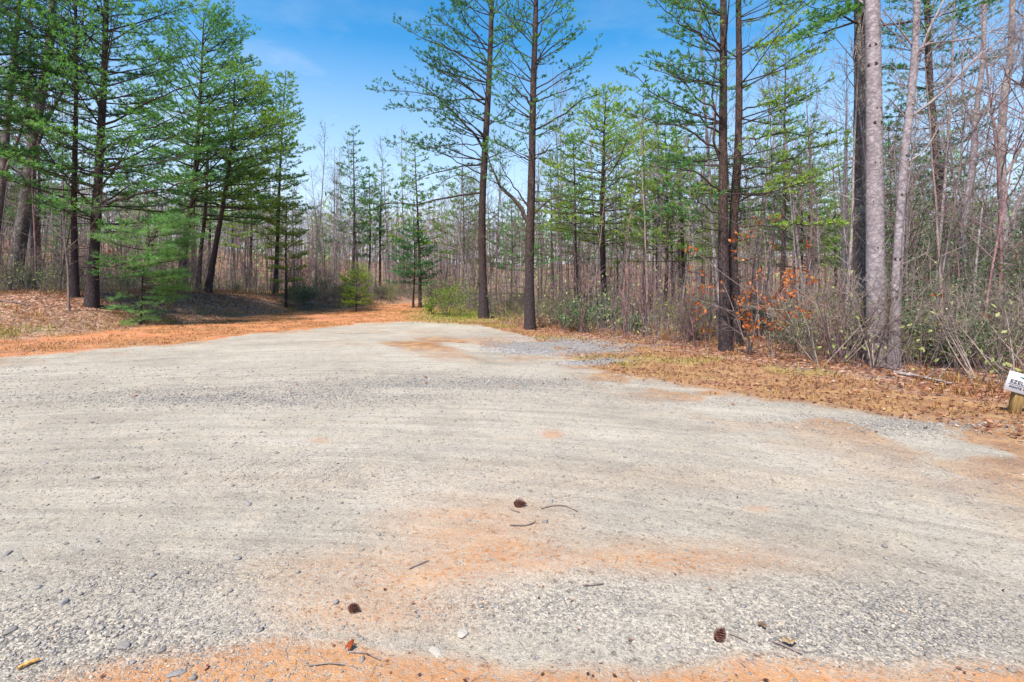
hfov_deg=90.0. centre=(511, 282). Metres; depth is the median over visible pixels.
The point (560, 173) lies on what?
pine tree
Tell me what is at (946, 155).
beech tree
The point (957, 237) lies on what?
bare tree
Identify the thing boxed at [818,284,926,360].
bush
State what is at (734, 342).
brush
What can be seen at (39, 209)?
pine tree
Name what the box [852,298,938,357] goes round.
bush
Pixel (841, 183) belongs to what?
pine tree
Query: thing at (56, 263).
brush
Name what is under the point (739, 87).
pine tree
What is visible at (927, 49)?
bare tree
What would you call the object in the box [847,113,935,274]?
pine tree
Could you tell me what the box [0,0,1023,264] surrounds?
sky
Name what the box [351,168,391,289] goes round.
pine tree
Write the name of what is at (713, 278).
sapling tree
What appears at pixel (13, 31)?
pine tree
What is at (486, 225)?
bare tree
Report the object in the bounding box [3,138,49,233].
bare tree
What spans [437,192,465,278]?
sapling tree
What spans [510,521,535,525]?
stick
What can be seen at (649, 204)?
bare tree
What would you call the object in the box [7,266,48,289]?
bush
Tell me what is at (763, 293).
brush
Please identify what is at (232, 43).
pine tree
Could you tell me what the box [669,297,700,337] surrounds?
brush
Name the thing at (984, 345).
shrub
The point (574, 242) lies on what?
sapling tree
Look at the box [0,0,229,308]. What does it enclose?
pine tree
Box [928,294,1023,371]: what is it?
brush
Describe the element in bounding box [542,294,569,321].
brush
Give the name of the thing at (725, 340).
pine tree
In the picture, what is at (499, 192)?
bare tree
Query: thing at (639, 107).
pine tree
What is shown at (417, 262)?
oak sapling
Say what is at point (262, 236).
bare tree
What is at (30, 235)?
oak tree
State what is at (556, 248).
pine tree
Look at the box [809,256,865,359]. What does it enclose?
brush
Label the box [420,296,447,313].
shrub
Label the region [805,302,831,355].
brush
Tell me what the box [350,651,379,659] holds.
stick
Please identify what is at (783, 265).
pine tree
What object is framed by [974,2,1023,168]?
bare tree
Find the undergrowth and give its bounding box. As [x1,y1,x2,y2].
[0,236,1023,387]
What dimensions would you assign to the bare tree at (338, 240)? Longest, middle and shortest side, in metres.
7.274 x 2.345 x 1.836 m
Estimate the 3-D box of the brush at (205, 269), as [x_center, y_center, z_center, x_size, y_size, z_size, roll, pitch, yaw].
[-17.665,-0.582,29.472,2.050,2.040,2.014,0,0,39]
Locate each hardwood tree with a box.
[0,0,93,231]
[0,0,133,288]
[903,0,1023,321]
[985,0,1023,128]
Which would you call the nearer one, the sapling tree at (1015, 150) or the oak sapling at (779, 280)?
the sapling tree at (1015, 150)
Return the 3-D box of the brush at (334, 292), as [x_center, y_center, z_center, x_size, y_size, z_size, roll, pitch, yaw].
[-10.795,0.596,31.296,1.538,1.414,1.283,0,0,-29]
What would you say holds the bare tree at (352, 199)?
on the forest floor
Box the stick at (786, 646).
[772,640,802,653]
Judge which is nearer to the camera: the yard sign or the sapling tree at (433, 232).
the yard sign
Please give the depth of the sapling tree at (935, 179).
15.90 m
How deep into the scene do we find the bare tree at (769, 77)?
26.50 m
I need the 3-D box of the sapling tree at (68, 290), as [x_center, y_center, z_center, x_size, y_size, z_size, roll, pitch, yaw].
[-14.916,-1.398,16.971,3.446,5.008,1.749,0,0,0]
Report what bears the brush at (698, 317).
on the forest floor
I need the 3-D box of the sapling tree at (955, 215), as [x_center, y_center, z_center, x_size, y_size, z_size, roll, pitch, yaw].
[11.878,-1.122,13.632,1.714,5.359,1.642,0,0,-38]
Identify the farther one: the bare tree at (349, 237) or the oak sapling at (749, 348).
the bare tree at (349, 237)
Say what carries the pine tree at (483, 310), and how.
on the forest floor
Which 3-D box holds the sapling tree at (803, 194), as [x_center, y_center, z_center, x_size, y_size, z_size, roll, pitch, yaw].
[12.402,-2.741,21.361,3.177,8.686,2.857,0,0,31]
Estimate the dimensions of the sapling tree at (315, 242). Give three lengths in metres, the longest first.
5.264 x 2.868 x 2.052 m
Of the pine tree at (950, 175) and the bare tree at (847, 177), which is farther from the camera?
the pine tree at (950, 175)
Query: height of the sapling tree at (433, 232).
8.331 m
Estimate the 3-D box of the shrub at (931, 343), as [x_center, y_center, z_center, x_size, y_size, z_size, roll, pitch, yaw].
[8.025,0.862,9.627,1.556,1.512,1.790,0,0,-13]
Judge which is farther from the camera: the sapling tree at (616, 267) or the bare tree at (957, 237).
the sapling tree at (616, 267)
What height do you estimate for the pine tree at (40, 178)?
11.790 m
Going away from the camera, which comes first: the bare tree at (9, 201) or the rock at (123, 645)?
the rock at (123, 645)
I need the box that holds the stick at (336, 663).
[309,662,344,665]
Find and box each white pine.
[85,208,212,325]
[386,217,442,307]
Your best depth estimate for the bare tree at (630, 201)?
38.11 m
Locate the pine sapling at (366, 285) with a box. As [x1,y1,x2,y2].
[338,261,375,310]
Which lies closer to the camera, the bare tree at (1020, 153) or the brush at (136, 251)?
the bare tree at (1020, 153)
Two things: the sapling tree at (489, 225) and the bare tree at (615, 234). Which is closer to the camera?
the bare tree at (615, 234)
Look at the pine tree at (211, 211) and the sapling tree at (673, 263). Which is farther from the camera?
the pine tree at (211, 211)
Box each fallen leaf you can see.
[345,639,354,649]
[782,636,795,643]
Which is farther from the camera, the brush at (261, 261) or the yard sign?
the brush at (261, 261)
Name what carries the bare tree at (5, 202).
on the forest floor
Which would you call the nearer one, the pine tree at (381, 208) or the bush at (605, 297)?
the bush at (605, 297)
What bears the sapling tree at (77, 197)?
on the forest floor
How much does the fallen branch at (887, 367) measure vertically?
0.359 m
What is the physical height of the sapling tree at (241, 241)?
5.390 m
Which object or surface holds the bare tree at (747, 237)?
on the forest floor
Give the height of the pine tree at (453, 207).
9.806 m
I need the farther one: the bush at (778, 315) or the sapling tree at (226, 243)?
the sapling tree at (226, 243)
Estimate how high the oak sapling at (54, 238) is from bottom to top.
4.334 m
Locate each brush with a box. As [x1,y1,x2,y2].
[0,235,56,290]
[0,243,61,270]
[0,257,28,283]
[3,245,51,269]
[6,246,62,289]
[10,247,49,284]
[32,223,89,280]
[38,248,70,274]
[39,221,127,281]
[46,248,99,287]
[53,252,106,276]
[112,231,152,285]
[148,240,193,284]
[163,254,194,283]
[174,233,213,283]
[176,259,209,290]
[190,242,226,280]
[195,256,219,283]
[218,260,245,286]
[222,248,268,292]
[227,243,266,290]
[232,253,255,289]
[236,249,264,287]
[265,259,291,279]
[266,238,317,284]
[270,274,282,296]
[274,246,319,292]
[279,262,312,292]
[283,241,330,305]
[283,284,298,306]
[301,251,332,290]
[303,257,322,288]
[307,256,337,291]
[319,262,344,282]
[323,283,344,300]
[332,254,354,283]
[351,260,382,291]
[351,263,375,299]
[355,264,384,286]
[371,282,388,297]
[384,285,395,300]
[387,282,398,297]
[388,290,398,302]
[392,270,415,295]
[396,270,415,297]
[405,269,438,291]
[425,273,444,302]
[431,254,459,289]
[435,263,460,300]
[458,252,502,310]
[459,288,476,307]
[487,292,499,305]
[504,290,516,306]
[513,289,522,305]
[514,305,523,316]
[534,228,601,305]
[535,296,547,316]
[539,262,576,330]
[542,262,570,326]
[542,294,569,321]
[546,289,565,314]
[549,306,574,322]
[564,241,614,332]
[595,258,631,296]
[606,265,624,330]
[614,271,640,310]
[615,248,651,338]
[618,231,681,333]
[628,242,669,335]
[628,294,641,334]
[633,262,650,314]
[642,258,673,326]
[649,284,659,323]
[649,294,687,330]
[656,295,677,317]
[665,286,701,342]
[668,256,684,317]
[668,276,698,313]
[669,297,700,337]
[670,263,700,343]
[670,303,705,337]
[672,277,700,346]
[691,288,711,339]
[693,231,777,346]
[695,295,731,346]
[700,297,715,328]
[706,303,713,336]
[733,262,928,363]
[740,266,776,316]
[745,257,787,333]
[768,293,815,343]
[770,312,793,347]
[776,258,967,362]
[777,303,816,341]
[785,288,860,351]
[788,269,935,347]
[795,269,902,355]
[796,294,865,354]
[798,262,851,359]
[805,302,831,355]
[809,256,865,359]
[809,256,990,367]
[809,296,857,360]
[821,260,852,306]
[901,272,1023,381]
[901,325,930,365]
[903,271,1023,377]
[912,286,1023,362]
[925,260,1020,354]
[927,278,1023,361]
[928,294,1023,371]
[932,271,1023,365]
[943,275,1023,362]
[943,285,1023,353]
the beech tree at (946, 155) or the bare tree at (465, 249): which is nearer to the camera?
the beech tree at (946, 155)
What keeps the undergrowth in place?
on the forest floor
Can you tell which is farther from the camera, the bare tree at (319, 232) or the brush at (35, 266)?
the bare tree at (319, 232)
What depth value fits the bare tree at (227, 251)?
55.35 m
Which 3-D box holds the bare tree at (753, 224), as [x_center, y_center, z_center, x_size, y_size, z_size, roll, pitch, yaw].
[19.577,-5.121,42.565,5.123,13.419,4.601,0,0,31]
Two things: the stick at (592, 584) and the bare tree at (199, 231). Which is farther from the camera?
the bare tree at (199, 231)
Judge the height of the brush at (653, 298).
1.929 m
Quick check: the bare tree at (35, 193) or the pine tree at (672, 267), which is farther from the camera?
the pine tree at (672, 267)
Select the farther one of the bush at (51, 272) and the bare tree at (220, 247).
the bare tree at (220, 247)
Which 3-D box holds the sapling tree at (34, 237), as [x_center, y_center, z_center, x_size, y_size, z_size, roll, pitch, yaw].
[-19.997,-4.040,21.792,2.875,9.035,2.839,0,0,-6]
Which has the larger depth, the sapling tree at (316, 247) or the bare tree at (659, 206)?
the sapling tree at (316, 247)
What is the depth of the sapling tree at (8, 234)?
23.99 m
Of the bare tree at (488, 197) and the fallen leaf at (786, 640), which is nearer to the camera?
the fallen leaf at (786, 640)
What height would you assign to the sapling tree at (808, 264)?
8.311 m
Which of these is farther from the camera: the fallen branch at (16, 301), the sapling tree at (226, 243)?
the sapling tree at (226, 243)
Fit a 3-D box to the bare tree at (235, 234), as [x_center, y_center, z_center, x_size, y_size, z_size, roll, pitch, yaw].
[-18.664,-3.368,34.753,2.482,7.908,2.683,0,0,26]
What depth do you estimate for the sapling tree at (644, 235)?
16.35 m
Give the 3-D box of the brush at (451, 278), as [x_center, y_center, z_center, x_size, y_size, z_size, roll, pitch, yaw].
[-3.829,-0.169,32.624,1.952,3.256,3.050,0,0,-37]
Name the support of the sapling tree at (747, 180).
on the forest floor
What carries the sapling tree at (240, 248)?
on the forest floor
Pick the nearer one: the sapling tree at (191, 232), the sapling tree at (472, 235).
the sapling tree at (191, 232)
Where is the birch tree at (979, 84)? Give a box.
[889,0,1023,289]
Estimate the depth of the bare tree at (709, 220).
34.16 m
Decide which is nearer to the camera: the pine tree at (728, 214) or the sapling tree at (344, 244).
the pine tree at (728, 214)
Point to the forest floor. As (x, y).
(717, 388)
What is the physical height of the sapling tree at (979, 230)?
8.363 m
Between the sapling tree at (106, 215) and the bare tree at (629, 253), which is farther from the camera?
the bare tree at (629, 253)
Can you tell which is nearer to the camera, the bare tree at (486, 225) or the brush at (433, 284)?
the brush at (433, 284)
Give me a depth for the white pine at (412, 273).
30.66 m
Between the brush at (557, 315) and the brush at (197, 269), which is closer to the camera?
the brush at (557, 315)
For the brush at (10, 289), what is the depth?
18.52 m
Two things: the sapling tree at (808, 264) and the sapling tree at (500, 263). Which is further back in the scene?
the sapling tree at (500, 263)
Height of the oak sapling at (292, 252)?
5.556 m
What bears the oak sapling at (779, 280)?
on the forest floor
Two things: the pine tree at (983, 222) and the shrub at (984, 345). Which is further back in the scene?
the pine tree at (983, 222)
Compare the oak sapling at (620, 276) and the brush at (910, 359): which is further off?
the oak sapling at (620, 276)
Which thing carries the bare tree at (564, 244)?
on the forest floor
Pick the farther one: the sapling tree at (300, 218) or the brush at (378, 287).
the sapling tree at (300, 218)
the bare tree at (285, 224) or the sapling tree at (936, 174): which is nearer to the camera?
the sapling tree at (936, 174)
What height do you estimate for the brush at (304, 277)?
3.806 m
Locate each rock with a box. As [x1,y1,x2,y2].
[0,550,13,556]
[2,625,17,634]
[56,598,69,605]
[117,640,130,649]
[157,647,165,653]
[166,668,186,677]
[429,646,440,655]
[457,628,468,637]
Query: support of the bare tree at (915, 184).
on the forest floor
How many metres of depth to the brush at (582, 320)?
14.98 m
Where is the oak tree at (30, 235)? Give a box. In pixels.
[0,1,110,268]
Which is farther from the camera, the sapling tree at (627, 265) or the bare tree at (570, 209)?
the bare tree at (570, 209)
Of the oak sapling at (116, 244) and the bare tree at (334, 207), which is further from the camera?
the bare tree at (334, 207)
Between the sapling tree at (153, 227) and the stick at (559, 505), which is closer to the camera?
the stick at (559, 505)
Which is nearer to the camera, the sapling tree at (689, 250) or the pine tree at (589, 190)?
the sapling tree at (689, 250)
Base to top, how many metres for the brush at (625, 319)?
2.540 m
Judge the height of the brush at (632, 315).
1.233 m
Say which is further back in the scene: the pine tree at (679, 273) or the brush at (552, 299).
the pine tree at (679, 273)
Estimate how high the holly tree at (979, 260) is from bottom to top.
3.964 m
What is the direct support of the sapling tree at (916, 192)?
on the forest floor
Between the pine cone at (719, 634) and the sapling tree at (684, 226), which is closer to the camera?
the pine cone at (719, 634)
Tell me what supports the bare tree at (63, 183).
on the forest floor
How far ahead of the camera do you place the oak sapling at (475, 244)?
31.82 m
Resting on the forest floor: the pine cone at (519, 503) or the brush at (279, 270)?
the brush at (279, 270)
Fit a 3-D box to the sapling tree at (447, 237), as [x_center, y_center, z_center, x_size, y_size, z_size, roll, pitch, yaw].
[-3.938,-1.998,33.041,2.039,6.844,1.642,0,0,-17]
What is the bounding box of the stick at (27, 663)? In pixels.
[17,658,39,668]
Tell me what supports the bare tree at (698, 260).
on the forest floor
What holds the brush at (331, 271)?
on the forest floor
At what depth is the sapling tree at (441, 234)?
34.51 m
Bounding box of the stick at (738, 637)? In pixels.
[730,633,747,641]
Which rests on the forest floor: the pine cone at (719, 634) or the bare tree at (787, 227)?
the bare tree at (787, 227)
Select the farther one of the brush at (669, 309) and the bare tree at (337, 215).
the bare tree at (337, 215)
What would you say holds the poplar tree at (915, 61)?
on the forest floor
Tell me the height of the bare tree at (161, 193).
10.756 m
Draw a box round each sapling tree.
[0,158,43,253]
[0,165,107,310]
[0,167,57,254]
[1,215,14,267]
[4,162,31,288]
[7,87,64,289]
[21,169,61,284]
[37,153,69,284]
[38,213,58,281]
[39,102,93,290]
[53,141,92,273]
[64,120,121,275]
[80,180,144,285]
[104,165,138,277]
[106,174,141,275]
[107,187,139,276]
[108,216,139,287]
[109,125,148,288]
[119,200,173,286]
[129,153,164,261]
[137,171,174,267]
[137,215,162,277]
[159,195,214,282]
[169,202,221,282]
[176,185,207,290]
[186,200,211,263]
[214,211,239,283]
[220,194,262,293]
[223,223,237,288]
[231,201,263,286]
[231,223,253,281]
[231,234,253,272]
[234,199,274,291]
[241,214,268,275]
[253,172,282,278]
[266,216,280,293]
[281,183,314,283]
[294,184,321,279]
[303,222,335,281]
[304,196,323,294]
[305,202,328,284]
[327,218,361,271]
[362,180,389,289]
[363,232,378,285]
[388,201,414,290]
[394,227,412,294]
[416,192,437,271]
[419,179,445,296]
[426,190,449,297]
[431,201,455,284]
[433,170,472,301]
[433,226,476,280]
[435,253,452,283]
[437,165,465,283]
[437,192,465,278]
[437,194,451,266]
[439,204,463,275]
[442,232,465,290]
[444,216,477,291]
[454,189,488,294]
[462,178,493,297]
[462,200,519,312]
[463,238,475,302]
[465,150,512,313]
[466,222,518,315]
[486,198,507,282]
[486,260,497,314]
[489,208,523,314]
[496,185,518,299]
[500,224,524,285]
[506,123,561,310]
[511,198,550,277]
[516,212,543,297]
[523,205,568,303]
[524,142,569,316]
[535,233,559,310]
[536,177,575,305]
[543,153,600,263]
[545,206,617,293]
[548,179,577,308]
[550,193,606,324]
[559,239,581,303]
[577,135,638,327]
[583,185,620,298]
[588,145,665,320]
[599,94,685,330]
[601,103,660,315]
[606,235,636,289]
[613,238,645,330]
[616,155,686,330]
[625,245,644,300]
[633,205,664,314]
[642,1,754,310]
[650,211,679,296]
[659,208,686,313]
[671,178,710,319]
[674,169,700,301]
[677,177,782,277]
[680,125,731,320]
[685,15,767,338]
[691,159,729,330]
[717,121,786,269]
[728,45,829,342]
[728,135,780,342]
[738,57,831,332]
[738,121,801,335]
[739,148,769,296]
[739,217,766,301]
[740,173,751,279]
[744,101,798,329]
[758,243,787,298]
[759,223,836,307]
[762,38,849,333]
[777,102,852,299]
[783,141,831,292]
[784,130,849,296]
[786,204,831,287]
[787,204,831,297]
[788,211,829,308]
[790,188,831,325]
[792,0,937,249]
[794,1,926,350]
[794,109,852,339]
[802,245,841,299]
[804,126,852,268]
[805,81,896,309]
[826,137,888,318]
[826,207,912,278]
[837,162,973,291]
[862,15,1008,360]
[869,41,970,307]
[883,3,1023,350]
[883,83,1020,315]
[883,104,945,298]
[885,104,942,269]
[885,164,928,279]
[887,95,964,290]
[887,104,949,306]
[911,99,993,320]
[914,126,993,293]
[920,50,1023,358]
[922,212,996,268]
[927,180,1023,319]
[932,1,1023,324]
[932,1,1023,339]
[960,184,997,286]
[975,176,1022,287]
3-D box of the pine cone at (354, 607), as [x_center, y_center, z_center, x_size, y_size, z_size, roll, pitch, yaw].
[-0.718,1.480,2.325,0.051,0.045,0.050,0,0,-29]
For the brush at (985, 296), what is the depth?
9.89 m
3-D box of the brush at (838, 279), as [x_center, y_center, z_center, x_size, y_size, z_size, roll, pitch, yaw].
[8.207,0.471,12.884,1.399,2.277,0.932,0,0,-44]
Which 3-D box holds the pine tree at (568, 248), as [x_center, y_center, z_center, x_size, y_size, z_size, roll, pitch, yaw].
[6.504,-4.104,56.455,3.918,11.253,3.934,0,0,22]
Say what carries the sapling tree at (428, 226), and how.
on the forest floor
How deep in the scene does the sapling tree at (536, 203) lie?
23.42 m
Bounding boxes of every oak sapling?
[38,220,101,270]
[49,224,105,269]
[64,205,138,285]
[183,247,208,284]
[202,215,240,275]
[272,231,320,283]
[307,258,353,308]
[325,242,351,284]
[392,215,442,300]
[433,196,515,298]
[545,206,629,299]
[591,244,653,300]
[682,207,830,353]
[703,232,789,285]
[736,265,816,357]
[758,252,799,310]
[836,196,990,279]
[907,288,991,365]
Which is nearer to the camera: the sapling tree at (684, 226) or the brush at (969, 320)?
the brush at (969, 320)
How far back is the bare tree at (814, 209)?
21.83 m
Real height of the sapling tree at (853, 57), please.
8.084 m
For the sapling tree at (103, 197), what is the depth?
27.04 m
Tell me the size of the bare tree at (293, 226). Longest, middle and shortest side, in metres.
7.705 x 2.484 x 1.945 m
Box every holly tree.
[821,175,1017,319]
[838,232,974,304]
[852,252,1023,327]
[885,179,1023,301]
[910,204,1023,336]
[911,209,1023,310]
[933,192,1023,307]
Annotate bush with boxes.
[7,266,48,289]
[10,257,69,288]
[11,273,42,288]
[112,269,147,288]
[228,283,242,290]
[309,271,333,290]
[335,282,359,297]
[425,283,448,301]
[547,288,604,330]
[555,295,606,330]
[579,284,626,311]
[617,320,630,329]
[741,299,770,333]
[742,298,768,328]
[759,298,817,336]
[767,315,821,351]
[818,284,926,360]
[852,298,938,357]
[901,307,948,361]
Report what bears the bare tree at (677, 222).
on the forest floor
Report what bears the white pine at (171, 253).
on the forest floor
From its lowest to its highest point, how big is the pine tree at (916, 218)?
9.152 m
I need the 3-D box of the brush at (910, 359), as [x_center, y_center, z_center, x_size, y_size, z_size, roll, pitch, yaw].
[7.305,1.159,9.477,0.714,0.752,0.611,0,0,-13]
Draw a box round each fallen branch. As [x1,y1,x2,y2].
[0,294,32,304]
[869,355,923,374]
[894,362,952,383]
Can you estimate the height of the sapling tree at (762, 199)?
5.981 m
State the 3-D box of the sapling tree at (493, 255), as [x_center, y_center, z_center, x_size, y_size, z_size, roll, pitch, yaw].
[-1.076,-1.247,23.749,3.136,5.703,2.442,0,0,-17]
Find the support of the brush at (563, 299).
on the forest floor
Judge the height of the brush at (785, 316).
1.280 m
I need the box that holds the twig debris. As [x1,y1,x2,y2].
[5,290,1023,681]
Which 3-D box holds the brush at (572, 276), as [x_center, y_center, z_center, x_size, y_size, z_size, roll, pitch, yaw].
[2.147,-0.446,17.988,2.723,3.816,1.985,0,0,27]
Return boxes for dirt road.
[0,303,431,356]
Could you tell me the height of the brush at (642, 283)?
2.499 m
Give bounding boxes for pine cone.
[348,603,359,613]
[513,498,526,507]
[713,627,725,641]
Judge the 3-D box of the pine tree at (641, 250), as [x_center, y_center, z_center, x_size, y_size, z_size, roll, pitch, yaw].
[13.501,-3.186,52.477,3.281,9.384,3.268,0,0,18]
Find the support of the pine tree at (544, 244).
on the forest floor
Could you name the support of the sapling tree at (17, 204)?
on the forest floor
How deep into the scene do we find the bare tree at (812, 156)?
36.31 m
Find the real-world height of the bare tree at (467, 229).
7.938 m
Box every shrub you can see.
[279,282,323,309]
[420,272,468,314]
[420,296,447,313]
[435,279,478,315]
[586,296,620,326]
[615,310,652,331]
[887,292,1012,367]
[946,310,1023,368]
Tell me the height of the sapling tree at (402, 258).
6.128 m
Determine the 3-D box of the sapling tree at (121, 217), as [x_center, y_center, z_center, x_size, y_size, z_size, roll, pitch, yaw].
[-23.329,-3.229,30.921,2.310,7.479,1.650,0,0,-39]
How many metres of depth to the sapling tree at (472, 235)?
34.29 m
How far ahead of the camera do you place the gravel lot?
3.19 m
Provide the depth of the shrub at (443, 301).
22.91 m
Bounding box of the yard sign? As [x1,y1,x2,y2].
[1003,370,1023,413]
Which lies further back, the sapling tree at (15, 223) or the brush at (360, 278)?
the brush at (360, 278)
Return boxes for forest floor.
[0,230,1023,442]
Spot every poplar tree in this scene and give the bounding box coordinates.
[793,41,914,330]
[855,0,911,365]
[880,0,1023,367]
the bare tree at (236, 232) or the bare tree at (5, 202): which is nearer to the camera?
the bare tree at (5, 202)
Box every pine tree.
[0,0,109,154]
[0,0,167,296]
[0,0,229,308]
[0,98,103,269]
[0,113,32,225]
[9,104,70,225]
[41,215,67,274]
[42,203,70,251]
[53,0,307,285]
[132,180,165,270]
[140,54,315,292]
[160,90,247,289]
[162,124,222,282]
[167,140,218,282]
[178,130,235,271]
[204,160,253,283]
[216,149,283,283]
[311,220,333,277]
[322,125,386,289]
[349,0,531,318]
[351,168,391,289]
[359,158,402,287]
[388,133,448,307]
[430,166,493,290]
[477,0,621,329]
[477,194,540,292]
[522,148,572,293]
[534,80,666,300]
[534,215,555,269]
[544,199,572,296]
[545,128,613,307]
[553,181,599,288]
[553,196,586,278]
[567,100,643,265]
[598,213,622,270]
[606,0,801,351]
[606,118,729,318]
[609,83,677,299]
[624,138,679,302]
[629,136,688,288]
[631,218,655,262]
[640,81,728,307]
[647,147,694,295]
[653,138,703,288]
[655,0,856,346]
[679,168,728,301]
[683,142,769,301]
[694,197,716,295]
[695,154,746,250]
[696,125,763,244]
[738,161,852,309]
[744,40,836,308]
[756,166,799,255]
[759,145,817,297]
[771,0,997,351]
[780,152,838,291]
[808,149,851,297]
[811,225,838,286]
[821,141,983,264]
[823,150,852,252]
[827,233,841,269]
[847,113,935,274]
[848,115,917,239]
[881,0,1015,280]
[912,133,970,272]
[913,130,977,240]
[947,160,994,251]
[974,197,996,255]
[991,156,1023,288]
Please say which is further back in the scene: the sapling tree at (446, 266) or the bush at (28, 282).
the sapling tree at (446, 266)
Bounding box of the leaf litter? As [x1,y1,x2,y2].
[0,288,1023,681]
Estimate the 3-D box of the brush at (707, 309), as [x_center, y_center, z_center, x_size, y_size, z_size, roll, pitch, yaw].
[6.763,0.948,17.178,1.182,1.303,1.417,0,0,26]
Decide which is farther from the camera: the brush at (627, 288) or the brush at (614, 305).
the brush at (627, 288)
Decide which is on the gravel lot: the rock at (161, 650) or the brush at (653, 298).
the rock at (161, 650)
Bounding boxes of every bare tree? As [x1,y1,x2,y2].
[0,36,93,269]
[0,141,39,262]
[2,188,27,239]
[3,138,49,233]
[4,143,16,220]
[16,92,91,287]
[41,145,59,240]
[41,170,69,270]
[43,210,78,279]
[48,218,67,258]
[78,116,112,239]
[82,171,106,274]
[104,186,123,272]
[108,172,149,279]
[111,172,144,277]
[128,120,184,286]
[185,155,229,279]
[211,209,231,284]
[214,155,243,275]
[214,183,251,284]
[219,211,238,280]
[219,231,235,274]
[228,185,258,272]
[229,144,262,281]
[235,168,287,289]
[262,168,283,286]
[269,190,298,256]
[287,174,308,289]
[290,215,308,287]
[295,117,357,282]
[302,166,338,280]
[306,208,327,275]
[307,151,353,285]
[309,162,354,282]
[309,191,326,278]
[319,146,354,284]
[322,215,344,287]
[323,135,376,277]
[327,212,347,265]
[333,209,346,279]
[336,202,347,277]
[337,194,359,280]
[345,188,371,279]
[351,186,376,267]
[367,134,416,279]
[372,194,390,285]
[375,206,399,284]
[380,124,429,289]
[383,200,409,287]
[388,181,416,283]
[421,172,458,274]
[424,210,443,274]
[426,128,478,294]
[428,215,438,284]
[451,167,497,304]
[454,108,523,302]
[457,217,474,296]
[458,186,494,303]
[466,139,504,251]
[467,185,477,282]
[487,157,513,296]
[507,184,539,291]
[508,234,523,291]
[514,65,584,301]
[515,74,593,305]
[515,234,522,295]
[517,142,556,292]
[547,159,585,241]
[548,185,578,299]
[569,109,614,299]
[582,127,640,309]
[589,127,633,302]
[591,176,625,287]
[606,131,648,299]
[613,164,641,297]
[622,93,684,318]
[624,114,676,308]
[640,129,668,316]
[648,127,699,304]
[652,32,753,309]
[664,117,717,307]
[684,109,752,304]
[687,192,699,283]
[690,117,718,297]
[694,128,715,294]
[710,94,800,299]
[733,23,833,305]
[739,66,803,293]
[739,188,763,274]
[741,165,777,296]
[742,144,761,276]
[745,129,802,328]
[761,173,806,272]
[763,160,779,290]
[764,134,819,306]
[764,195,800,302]
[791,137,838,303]
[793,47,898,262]
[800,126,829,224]
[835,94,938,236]
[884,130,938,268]
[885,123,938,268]
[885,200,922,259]
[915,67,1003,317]
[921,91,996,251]
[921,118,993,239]
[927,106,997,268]
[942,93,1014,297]
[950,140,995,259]
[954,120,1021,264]
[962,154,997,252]
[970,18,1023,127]
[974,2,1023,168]
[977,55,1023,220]
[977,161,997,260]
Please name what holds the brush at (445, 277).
on the forest floor
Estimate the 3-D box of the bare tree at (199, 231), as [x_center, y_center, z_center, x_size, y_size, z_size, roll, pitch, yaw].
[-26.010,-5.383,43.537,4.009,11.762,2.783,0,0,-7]
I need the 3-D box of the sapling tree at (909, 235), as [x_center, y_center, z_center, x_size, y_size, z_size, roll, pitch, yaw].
[9.475,-1.243,11.497,2.515,5.897,3.288,0,0,26]
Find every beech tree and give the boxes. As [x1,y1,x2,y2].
[838,69,951,218]
[851,0,1023,319]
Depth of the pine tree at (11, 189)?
31.57 m
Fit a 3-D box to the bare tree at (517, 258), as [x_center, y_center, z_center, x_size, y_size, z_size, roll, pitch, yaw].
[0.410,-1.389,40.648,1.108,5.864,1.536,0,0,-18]
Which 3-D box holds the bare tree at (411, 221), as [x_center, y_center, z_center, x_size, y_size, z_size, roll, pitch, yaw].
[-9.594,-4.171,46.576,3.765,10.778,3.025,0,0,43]
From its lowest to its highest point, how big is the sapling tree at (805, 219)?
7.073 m
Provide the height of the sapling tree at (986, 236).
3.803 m
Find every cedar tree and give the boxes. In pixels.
[239,71,314,293]
[259,189,309,307]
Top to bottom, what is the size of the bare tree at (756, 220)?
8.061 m
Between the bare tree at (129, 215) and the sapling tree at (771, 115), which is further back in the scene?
the bare tree at (129, 215)
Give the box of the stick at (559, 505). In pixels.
[541,504,576,510]
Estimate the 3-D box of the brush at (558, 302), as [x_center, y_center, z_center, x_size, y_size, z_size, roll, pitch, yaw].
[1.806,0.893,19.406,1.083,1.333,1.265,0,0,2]
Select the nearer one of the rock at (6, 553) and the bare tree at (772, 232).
the rock at (6, 553)
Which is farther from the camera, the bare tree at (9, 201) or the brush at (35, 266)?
the bare tree at (9, 201)
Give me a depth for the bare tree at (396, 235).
42.18 m
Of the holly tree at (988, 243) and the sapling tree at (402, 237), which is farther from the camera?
the sapling tree at (402, 237)
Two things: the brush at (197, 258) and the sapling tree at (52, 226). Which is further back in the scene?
the brush at (197, 258)
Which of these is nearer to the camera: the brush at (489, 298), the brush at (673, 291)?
the brush at (673, 291)
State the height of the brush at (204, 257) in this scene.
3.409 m
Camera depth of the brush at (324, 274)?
33.92 m
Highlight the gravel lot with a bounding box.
[0,321,1023,681]
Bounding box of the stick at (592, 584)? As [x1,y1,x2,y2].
[583,583,603,585]
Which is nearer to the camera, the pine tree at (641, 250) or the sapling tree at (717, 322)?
the sapling tree at (717, 322)
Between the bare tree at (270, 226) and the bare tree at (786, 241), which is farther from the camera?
the bare tree at (270, 226)
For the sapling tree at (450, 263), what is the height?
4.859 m
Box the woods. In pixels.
[0,177,1023,294]
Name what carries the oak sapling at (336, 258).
on the forest floor

